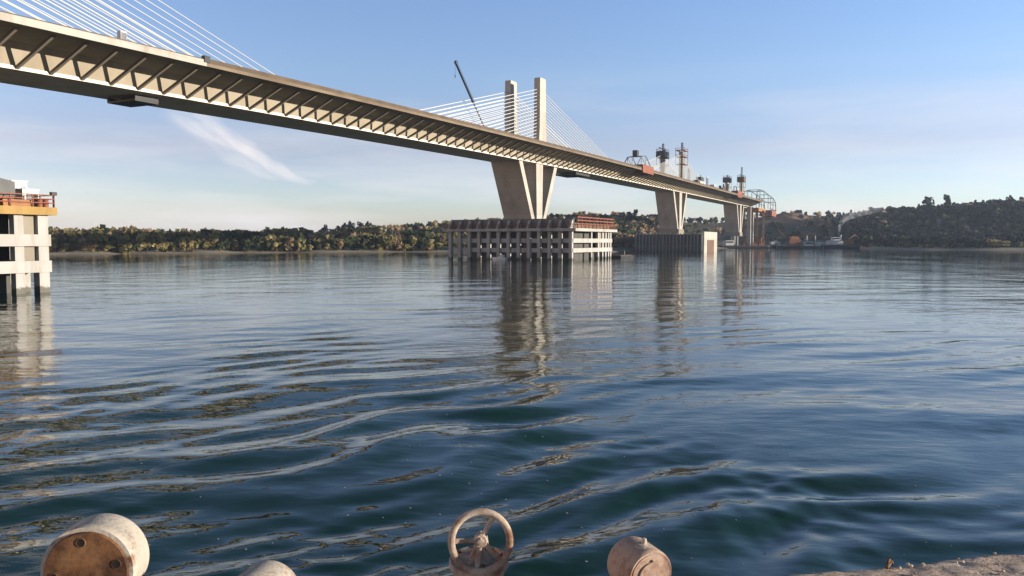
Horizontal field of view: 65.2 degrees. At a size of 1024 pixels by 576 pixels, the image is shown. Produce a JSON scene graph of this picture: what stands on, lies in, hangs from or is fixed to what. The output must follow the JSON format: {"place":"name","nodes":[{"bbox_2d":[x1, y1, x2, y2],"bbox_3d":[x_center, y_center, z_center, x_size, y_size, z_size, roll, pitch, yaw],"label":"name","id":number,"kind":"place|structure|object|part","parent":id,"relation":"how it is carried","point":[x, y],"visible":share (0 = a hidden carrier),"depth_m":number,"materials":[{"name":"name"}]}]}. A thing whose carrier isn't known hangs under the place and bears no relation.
{"place":"outdoors","nodes":[
{"label":"outdoors","id":0,"kind":"place"},
{"bbox_2d":[0,248,1023,575],"bbox_3d":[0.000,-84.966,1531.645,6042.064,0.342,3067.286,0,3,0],"label":"river","id":1,"kind":"structure","parent":0,"point":[322,394],"depth_m":25.61,"materials":[{"name":"liquid"}]},
{"bbox_2d":[0,192,56,294],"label":"fender platform","id":2,"kind":"structure","parent":1,"relation":"in","point":[25,240],"depth_m":81.55,"materials":[{"name":"concrete"}]},
{"bbox_2d":[0,178,14,204],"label":"cabin","id":3,"kind":"object","parent":2,"relation":"on","point":[7,186],"visible":0.71,"depth_m":79.53,"materials":[{"name":"white paint"}]},
{"bbox_2d":[0,199,31,206],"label":"timber stack","id":4,"kind":"object","parent":2,"relation":"on","point":[3,203],"visible":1,"depth_m":79.89,"materials":[{"name":"orange paint"}]},
{"bbox_2d":[10,180,27,188],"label":"site cabin","id":5,"kind":"object","parent":2,"relation":"on","point":[20,184],"visible":0.25,"depth_m":83.33,"materials":[{"name":"white metal"}]},
{"bbox_2d":[14,188,39,206],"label":"site cabin","id":6,"kind":"object","parent":2,"relation":"on","point":[29,191],"visible":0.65,"depth_m":81.78,"materials":[{"name":"white metal"}]},
{"bbox_2d":[36,199,42,206],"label":"steel barrel","id":7,"kind":"object","parent":2,"relation":"on","point":[39,204],"visible":0.89,"depth_m":82.09,"materials":[{"name":"orange paint"}]},
{"bbox_2d":[43,199,48,206],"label":"steel barrel","id":8,"kind":"object","parent":2,"relation":"on","point":[46,204],"visible":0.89,"depth_m":82.85,"materials":[{"name":"orange paint"}]},
{"bbox_2d":[49,192,56,202],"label":"floodlight","id":9,"kind":"object","parent":2,"relation":"on","point":[53,193],"visible":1,"depth_m":83.12,"materials":[{"name":"grey metal"}]},
{"bbox_2d":[0,0,763,245],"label":"cable stayed bridge","id":10,"kind":"structure","parent":1,"relation":"in","point":[38,53],"depth_m":144.93,"materials":[{"name":"concrete"}]},
{"bbox_2d":[117,30,126,39],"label":"control cabinet","id":11,"kind":"object","parent":10,"relation":"on","point":[121,34],"visible":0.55,"depth_m":100.96,"materials":[{"name":"white metal"}]},
{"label":"door","id":12,"kind":"part","parent":11,"relation":"part of","materials":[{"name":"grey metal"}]},
{"bbox_2d":[107,94,158,106],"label":"inspection gantry","id":13,"kind":"object","parent":10,"relation":"hanging from","point":[137,101],"visible":1,"depth_m":116.72,"materials":[{"name":"metal"}]},
{"bbox_2d":[454,60,483,125],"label":"mobile crane","id":14,"kind":"object","parent":10,"relation":"on","point":[464,81],"visible":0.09,"depth_m":211.53,"materials":[{"name":"grey metal"}]},
{"bbox_2d":[555,171,589,177],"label":"inspection gantry","id":15,"kind":"object","parent":10,"relation":"hanging from","point":[576,174],"visible":0.83,"depth_m":273.16,"materials":[{"name":"metal"}]},
{"bbox_2d":[623,150,653,175],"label":"form traveller","id":16,"kind":"object","parent":10,"relation":"on","point":[647,170],"visible":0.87,"depth_m":308.68,"materials":[{"name":"orange paint"}]},
{"bbox_2d":[656,144,668,165],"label":"climbing scaffold","id":17,"kind":"object","parent":10,"relation":"attached to","point":[663,153],"visible":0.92,"depth_m":397.01,"materials":[{"name":"metal"}]},
{"bbox_2d":[675,143,687,165],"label":"climbing scaffold","id":18,"kind":"object","parent":10,"relation":"attached to","point":[681,150],"visible":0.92,"depth_m":393.80,"materials":[{"name":"grey metal"}]},
{"bbox_2d":[723,176,731,184],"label":"climbing scaffold","id":19,"kind":"object","parent":10,"relation":"on","point":[727,179],"visible":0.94,"depth_m":549.62,"materials":[{"name":"metal"}]},
{"bbox_2d":[731,186,741,197],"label":"pump unit","id":20,"kind":"object","parent":10,"relation":"on","point":[739,193],"visible":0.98,"depth_m":490.80,"materials":[{"name":"orange paint"}]},
{"bbox_2d":[737,167,745,187],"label":"climbing scaffold","id":21,"kind":"object","parent":10,"relation":"on","point":[741,179],"visible":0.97,"depth_m":545.84,"materials":[{"name":"metal"}]},
{"bbox_2d":[744,190,775,216],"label":"launching gantry","id":22,"kind":"object","parent":10,"relation":"attached to","point":[770,213],"visible":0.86,"depth_m":647.19,"materials":[{"name":"metal"}]},
{"bbox_2d":[492,255,507,259],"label":"dinghy","id":23,"kind":"object","parent":1,"relation":"on","point":[501,257],"visible":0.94,"depth_m":223.88,"materials":[{"name":"white paint"}]},
{"bbox_2d":[4,412,998,572],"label":"foam flecks","id":24,"kind":"object","parent":1,"relation":"on","point":[505,499],"visible":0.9,"depth_m":15.78,"materials":[{"name":"white liquid"}]},
{"bbox_2d":[443,216,616,260],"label":"fender platform","id":25,"kind":"structure","parent":1,"relation":"in","point":[569,239],"depth_m":228.78,"materials":[{"name":"concrete"}]},
{"bbox_2d":[611,251,633,257],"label":"raft","id":26,"kind":"object","parent":1,"relation":"on","point":[621,256],"visible":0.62,"depth_m":250.93,"materials":[{"name":"grey metal"}]},
{"bbox_2d":[635,232,716,251],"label":"cofferdam","id":27,"kind":"object","parent":1,"relation":"in","point":[687,242],"visible":0.67,"depth_m":389.78,"materials":[{"name":"metal"}]},
{"bbox_2d":[717,240,775,247],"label":"cargo barge","id":28,"kind":"object","parent":1,"relation":"on","point":[728,243],"visible":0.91,"depth_m":576.16,"materials":[{"name":"grey metal"}]},
{"bbox_2d":[777,228,800,247],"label":"crane pontoon","id":29,"kind":"object","parent":1,"relation":"on","point":[793,242],"visible":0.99,"depth_m":575.93,"materials":[{"name":"orange metal"}]},
{"bbox_2d":[801,236,821,247],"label":"work boat","id":30,"kind":"object","parent":1,"relation":"on","point":[806,244],"visible":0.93,"depth_m":575.15,"materials":[{"name":"grey metal"}]},
{"bbox_2d":[820,234,860,247],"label":"dredging barge","id":31,"kind":"object","parent":1,"relation":"on","point":[835,242],"visible":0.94,"depth_m":572.26,"materials":[{"name":"grey metal"}]},
{"bbox_2d":[0,0,1023,231],"label":"sky","id":32,"kind":"structure","parent":0,"point":[836,106],"materials":[{"name":"blue"}]},
{"bbox_2d":[49,209,1023,254],"bbox_3d":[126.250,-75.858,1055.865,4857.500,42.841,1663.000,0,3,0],"label":"river bank","id":33,"kind":"structure","parent":0,"point":[789,227],"depth_m":479.85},
{"bbox_2d":[49,237,57,252],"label":"autumn tree","id":34,"kind":"object","parent":33,"relation":"on","point":[54,245],"visible":0.4,"depth_m":311.60,"materials":[{"name":"green plant"}]},
{"bbox_2d":[49,229,66,251],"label":"autumn tree","id":35,"kind":"object","parent":33,"relation":"on","point":[61,237],"visible":0.68,"depth_m":316.22,"materials":[{"name":"green plant"}]},
{"bbox_2d":[59,243,68,252],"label":"autumn tree","id":36,"kind":"object","parent":33,"relation":"on","point":[63,247],"visible":0.99,"depth_m":314.46,"materials":[{"name":"yellow plant"}]},
{"bbox_2d":[70,243,77,251],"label":"leafy tree","id":37,"kind":"object","parent":33,"relation":"on","point":[73,246],"visible":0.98,"depth_m":319.45,"materials":[{"name":"green plant"}]},
{"bbox_2d":[76,236,89,251],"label":"autumn tree","id":38,"kind":"object","parent":33,"relation":"on","point":[81,244],"visible":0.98,"depth_m":319.12,"materials":[{"name":"brown plant"}]},
{"bbox_2d":[82,235,97,251],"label":"autumn tree","id":39,"kind":"object","parent":33,"relation":"on","point":[91,241],"visible":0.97,"depth_m":321.31,"materials":[{"name":"green plant"}]},
{"bbox_2d":[88,231,108,251],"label":"leafy tree","id":40,"kind":"object","parent":33,"relation":"on","point":[100,237],"visible":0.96,"depth_m":324.38,"materials":[{"name":"green plant"}]},
{"bbox_2d":[100,241,112,252],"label":"leafy tree","id":41,"kind":"object","parent":33,"relation":"on","point":[106,246],"visible":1,"depth_m":325.70,"materials":[{"name":"green plant"}]},
{"bbox_2d":[109,237,116,249],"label":"leafy tree","id":42,"kind":"object","parent":33,"relation":"on","point":[113,238],"visible":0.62,"depth_m":329.69,"materials":[{"name":"green plant"}]},
{"bbox_2d":[120,240,132,253],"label":"leafy tree","id":43,"kind":"object","parent":33,"relation":"on","point":[126,246],"visible":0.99,"depth_m":329.06,"materials":[{"name":"green plant"}]},
{"bbox_2d":[128,243,137,253],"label":"leafy tree","id":44,"kind":"object","parent":33,"relation":"on","point":[135,245],"visible":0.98,"depth_m":332.12,"materials":[{"name":"green plant"}]},
{"bbox_2d":[136,232,155,252],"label":"autumn tree","id":45,"kind":"object","parent":33,"relation":"on","point":[142,244],"visible":0.94,"depth_m":333.87,"materials":[{"name":"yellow plant"}]},
{"bbox_2d":[144,231,164,252],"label":"leafy tree","id":46,"kind":"object","parent":33,"relation":"on","point":[155,236],"visible":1,"depth_m":336.90,"materials":[{"name":"green plant"}]},
{"bbox_2d":[160,241,169,250],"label":"autumn tree","id":47,"kind":"object","parent":33,"relation":"on","point":[167,244],"visible":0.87,"depth_m":340.68,"materials":[{"name":"yellow plant"}]},
{"bbox_2d":[169,241,175,251],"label":"leafy tree","id":48,"kind":"object","parent":33,"relation":"on","point":[172,245],"visible":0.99,"depth_m":342.92,"materials":[{"name":"green plant"}]},
{"bbox_2d":[179,237,194,251],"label":"autumn tree","id":49,"kind":"object","parent":33,"relation":"on","point":[188,244],"visible":1,"depth_m":343.43,"materials":[{"name":"yellow plant"}]},
{"bbox_2d":[191,233,204,250],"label":"leafy tree","id":50,"kind":"object","parent":33,"relation":"on","point":[199,238],"visible":0.93,"depth_m":347.98,"materials":[{"name":"green plant"}]},
{"bbox_2d":[202,238,211,249],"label":"leafy tree","id":51,"kind":"object","parent":33,"relation":"on","point":[206,242],"visible":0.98,"depth_m":349.99,"materials":[{"name":"green plant"}]},
{"bbox_2d":[205,231,218,250],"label":"leafy tree","id":52,"kind":"object","parent":33,"relation":"on","point":[212,236],"visible":0.98,"depth_m":350.93,"materials":[{"name":"green plant"}]},
{"bbox_2d":[217,241,224,250],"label":"leafy tree","id":53,"kind":"object","parent":33,"relation":"on","point":[220,246],"visible":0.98,"depth_m":352.58,"materials":[{"name":"green plant"}]},
{"bbox_2d":[224,242,230,247],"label":"leafy tree","id":54,"kind":"object","parent":33,"relation":"on","point":[226,245],"visible":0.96,"depth_m":356.21,"materials":[{"name":"green plant"}]},
{"bbox_2d":[232,240,241,251],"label":"autumn tree","id":55,"kind":"object","parent":33,"relation":"on","point":[236,245],"visible":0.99,"depth_m":358.60,"materials":[{"name":"brown plant"}]},
{"bbox_2d":[241,239,252,251],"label":"leafy tree","id":56,"kind":"object","parent":33,"relation":"on","point":[247,243],"visible":0.99,"depth_m":357.58,"materials":[{"name":"green plant"}]},
{"bbox_2d":[249,234,262,251],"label":"leafy tree","id":57,"kind":"object","parent":33,"relation":"on","point":[257,238],"visible":0.93,"depth_m":360.55,"materials":[{"name":"green plant"}]},
{"bbox_2d":[259,238,265,248],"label":"leafy tree","id":58,"kind":"object","parent":33,"relation":"on","point":[263,244],"visible":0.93,"depth_m":363.58,"materials":[{"name":"green plant"}]},
{"bbox_2d":[264,234,278,251],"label":"autumn tree","id":59,"kind":"object","parent":33,"relation":"on","point":[273,237],"visible":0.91,"depth_m":362.97,"materials":[{"name":"yellow plant"}]},
{"bbox_2d":[278,235,287,251],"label":"leafy tree","id":60,"kind":"object","parent":33,"relation":"on","point":[280,242],"visible":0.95,"depth_m":365.39,"materials":[{"name":"green plant"}]},
{"bbox_2d":[284,237,294,252],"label":"autumn tree","id":61,"kind":"object","parent":33,"relation":"on","point":[288,243],"visible":1,"depth_m":363.87,"materials":[{"name":"brown plant"}]},
{"bbox_2d":[293,239,306,251],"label":"leafy tree","id":62,"kind":"object","parent":33,"relation":"on","point":[301,247],"visible":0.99,"depth_m":365.70,"materials":[{"name":"green plant"}]},
{"bbox_2d":[48,224,612,253],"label":"wood","id":63,"kind":"object","parent":33,"relation":"on","point":[123,235],"visible":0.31,"depth_m":376.10,"materials":[{"name":"green plant"}]},
{"bbox_2d":[334,239,343,250],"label":"autumn tree","id":64,"kind":"object","parent":33,"relation":"on","point":[340,243],"visible":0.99,"depth_m":374.10,"materials":[{"name":"brown plant"}]},
{"bbox_2d":[342,237,353,249],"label":"leafy tree","id":65,"kind":"object","parent":33,"relation":"on","point":[347,241],"visible":0.99,"depth_m":376.48,"materials":[{"name":"green plant"}]},
{"bbox_2d":[347,221,354,229],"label":"skyline tree","id":66,"kind":"object","parent":33,"relation":"on","point":[352,225],"visible":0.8,"depth_m":600.30,"materials":[{"name":"green plant"}]},
{"bbox_2d":[348,235,359,249],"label":"leafy tree","id":67,"kind":"object","parent":33,"relation":"on","point":[356,243],"visible":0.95,"depth_m":378.29,"materials":[{"name":"green plant"}]},
{"bbox_2d":[360,242,366,249],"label":"leafy tree","id":68,"kind":"object","parent":33,"relation":"on","point":[362,246],"visible":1,"depth_m":377.57,"materials":[{"name":"green plant"}]},
{"bbox_2d":[367,235,377,250],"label":"leafy tree","id":69,"kind":"object","parent":33,"relation":"on","point":[370,243],"visible":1,"depth_m":379.62,"materials":[{"name":"green plant"}]},
{"bbox_2d":[378,235,395,250],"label":"leafy tree","id":70,"kind":"object","parent":33,"relation":"on","point":[387,240],"visible":0.99,"depth_m":380.35,"materials":[{"name":"green plant"}]},
{"bbox_2d":[391,236,403,251],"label":"autumn tree","id":71,"kind":"object","parent":33,"relation":"on","point":[398,245],"visible":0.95,"depth_m":384.21,"materials":[{"name":"brown plant"}]},
{"bbox_2d":[401,244,409,249],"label":"leafy tree","id":72,"kind":"object","parent":33,"relation":"on","point":[406,246],"visible":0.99,"depth_m":385.55,"materials":[{"name":"green plant"}]},
{"bbox_2d":[408,235,416,250],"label":"leafy tree","id":73,"kind":"object","parent":33,"relation":"on","point":[412,238],"visible":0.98,"depth_m":386.41,"materials":[{"name":"green plant"}]},
{"bbox_2d":[425,239,433,250],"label":"autumn tree","id":74,"kind":"object","parent":33,"relation":"on","point":[429,244],"visible":0.97,"depth_m":387.64,"materials":[{"name":"yellow plant"}]},
{"bbox_2d":[313,213,636,234],"bbox_3d":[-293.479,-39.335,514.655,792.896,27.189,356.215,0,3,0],"label":"hillside scrub","id":75,"kind":"object","parent":33,"relation":"on","point":[428,226],"visible":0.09,"depth_m":583.17,"materials":[{"name":"green plant"}]},
{"bbox_2d":[742,210,764,242],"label":"falsework tower","id":76,"kind":"structure","parent":33,"relation":"on","point":[756,239],"depth_m":596.34,"materials":[{"name":"metal"}]},
{"bbox_2d":[769,240,780,245],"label":"site hut","id":77,"kind":"object","parent":33,"relation":"on","point":[776,242],"visible":0.9,"depth_m":603.56,"materials":[{"name":"white paint"}]},
{"bbox_2d":[549,199,1023,247],"bbox_3d":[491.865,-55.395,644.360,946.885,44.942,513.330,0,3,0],"label":"hillside wood","id":78,"kind":"object","parent":33,"relation":"on","point":[943,227],"visible":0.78,"depth_m":608.87,"materials":[{"name":"green plant"}]},
{"bbox_2d":[767,213,812,220],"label":"earth heap","id":79,"kind":"object","parent":33,"relation":"on","point":[787,217],"visible":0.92,"depth_m":797.85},
{"bbox_2d":[816,240,825,245],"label":"site hut","id":80,"kind":"object","parent":33,"relation":"on","point":[820,242],"visible":0.76,"depth_m":606.57,"materials":[{"name":"white paint"}]},
{"bbox_2d":[922,196,934,204],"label":"skyline tree","id":81,"kind":"object","parent":33,"relation":"on","point":[927,200],"visible":0.73,"depth_m":719.41,"materials":[{"name":"green plant"}]},
{"bbox_2d":[856,240,1023,247],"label":"willow scrub","id":82,"kind":"object","parent":33,"relation":"on","point":[887,243],"visible":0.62,"depth_m":485.88,"materials":[{"name":"green plant"}]},
{"bbox_2d":[943,194,950,204],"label":"skyline tree","id":83,"kind":"object","parent":33,"relation":"on","point":[946,198],"visible":0.77,"depth_m":715.79,"materials":[{"name":"green plant"}]},
{"bbox_2d":[986,239,1000,247],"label":"willow bush","id":84,"kind":"object","parent":33,"relation":"on","point":[995,243],"visible":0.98,"depth_m":463.29,"materials":[{"name":"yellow plant"}]},
{"bbox_2d":[994,241,1010,245],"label":"willow bush","id":85,"kind":"object","parent":33,"relation":"on","point":[1002,243],"visible":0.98,"depth_m":461.20,"materials":[{"name":"green plant"}]},
{"bbox_2d":[785,554,1023,575],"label":"quay","id":86,"kind":"structure","parent":0,"point":[1010,565],"depth_m":3.90,"materials":[{"name":"concrete"}]},
{"bbox_2d":[40,513,148,575],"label":"flanged pipe","id":87,"kind":"object","parent":86,"relation":"on","point":[105,544],"visible":1,"depth_m":3.17,"materials":[{"name":"metal"}]},
{"bbox_2d":[239,560,295,575],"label":"flanged pipe","id":88,"kind":"object","parent":86,"relation":"on","point":[268,568],"visible":1,"depth_m":3.24,"materials":[{"name":"metal"}]},
{"bbox_2d":[448,508,512,575],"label":"gate valve","id":89,"kind":"object","parent":86,"relation":"on","point":[481,557],"visible":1,"depth_m":3.47,"materials":[{"name":"paint"}]},
{"bbox_2d":[607,536,670,575],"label":"capped pipe","id":90,"kind":"object","parent":86,"relation":"on","point":[632,556],"visible":1,"depth_m":3.29,"materials":[{"name":"metal"}]},
{"bbox_2d":[885,558,893,568],"bbox_3d":[1.852,1.348,3.929,0.026,0.048,0.081,3,4,38],"label":"shackle","id":91,"kind":"object","parent":86,"relation":"on","point":[889,562],"visible":1,"depth_m":3.91,"materials":[{"name":"brown metal"}]},
{"bbox_2d":[818,552,1015,575],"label":"gravel","id":92,"kind":"structure","parent":0,"point":[911,565],"depth_m":3.93,"materials":[{"name":"beige gravel"}]}
]}

